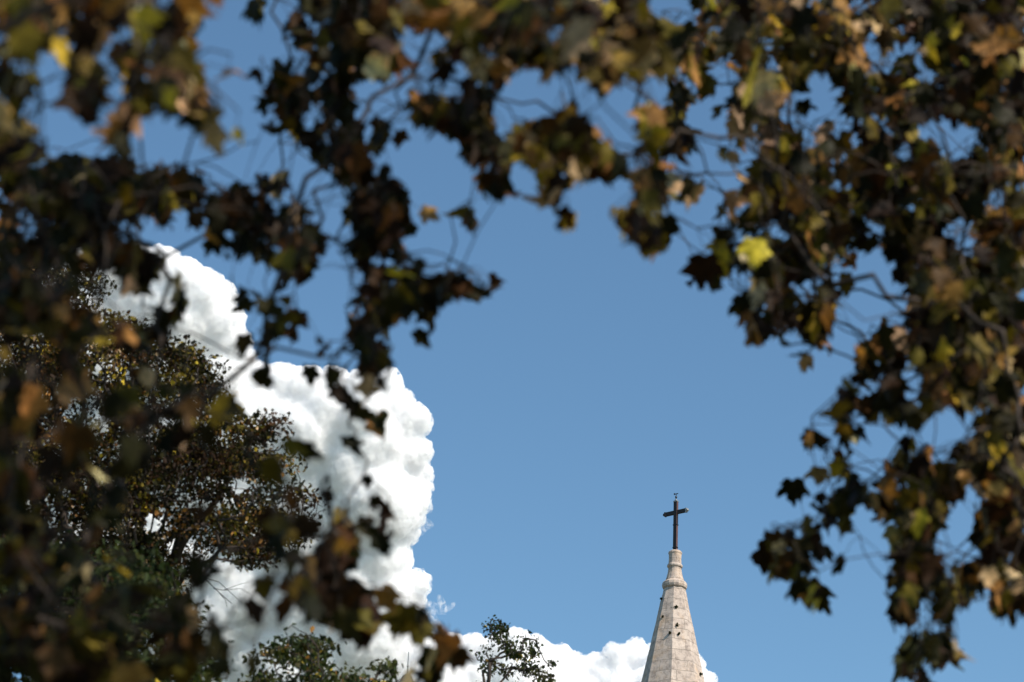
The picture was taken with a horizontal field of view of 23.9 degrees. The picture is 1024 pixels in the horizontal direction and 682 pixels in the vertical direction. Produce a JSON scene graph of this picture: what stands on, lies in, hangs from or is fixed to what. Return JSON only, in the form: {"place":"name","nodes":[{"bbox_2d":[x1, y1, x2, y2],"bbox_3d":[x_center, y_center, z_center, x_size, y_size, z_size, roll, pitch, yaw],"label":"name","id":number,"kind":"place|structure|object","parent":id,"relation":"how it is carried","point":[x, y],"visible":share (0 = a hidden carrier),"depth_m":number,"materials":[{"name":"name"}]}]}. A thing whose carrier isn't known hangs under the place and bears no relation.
{"place":"outdoors","nodes":[
{"label":"outdoors","id":0,"kind":"place"},
{"bbox_2d":[0,248,713,681],"bbox_3d":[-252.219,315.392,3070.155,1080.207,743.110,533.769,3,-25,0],"label":"cloud","id":1,"kind":"structure","parent":0,"point":[398,466],"depth_m":2968.59,"materials":[{"name":"white"}]},
{"bbox_2d":[400,652,408,681],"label":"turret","id":2,"kind":"object","parent":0,"point":[403,677],"visible":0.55,"depth_m":60.11,"materials":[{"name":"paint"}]},
{"bbox_2d":[0,0,1023,681],"label":"sky","id":3,"kind":"structure","parent":0,"point":[569,406],"materials":[{"name":"blue"}]},
{"bbox_2d":[641,493,704,681],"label":"church tower","id":4,"kind":"structure","parent":0,"point":[673,656],"depth_m":88.64,"materials":[{"name":"stone"}]},
{"label":"ground","id":5,"kind":"structure","parent":0,"visible":0},
{"bbox_2d":[0,522,237,681],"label":"evergreen oak","id":6,"kind":"object","parent":5,"relation":"on","point":[146,572],"visible":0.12,"depth_m":15.94,"materials":[{"name":"green plant"}]},
{"bbox_2d":[0,265,332,643],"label":"pear tree","id":7,"kind":"object","parent":5,"relation":"on","point":[231,459],"visible":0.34,"depth_m":24.44,"materials":[{"name":"green plant"}]},
{"bbox_2d":[0,0,521,681],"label":"plane tree","id":8,"kind":"object","parent":5,"relation":"on","point":[76,206],"visible":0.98,"depth_m":6.69,"materials":[{"name":"green plant"}]},
{"bbox_2d":[237,623,403,681],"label":"yellowing tree","id":9,"kind":"object","parent":5,"relation":"on","point":[299,657],"visible":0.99,"depth_m":21.68,"materials":[{"name":"green plant"}]},
{"bbox_2d":[469,614,558,681],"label":"slender tree","id":10,"kind":"object","parent":5,"relation":"on","point":[510,651],"visible":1,"depth_m":33.77,"materials":[{"name":"green plant"}]},
{"bbox_2d":[355,0,1023,681],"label":"plane tree","id":11,"kind":"object","parent":5,"relation":"on","point":[959,346],"visible":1,"depth_m":8.36,"materials":[{"name":"green plant"}]}
]}

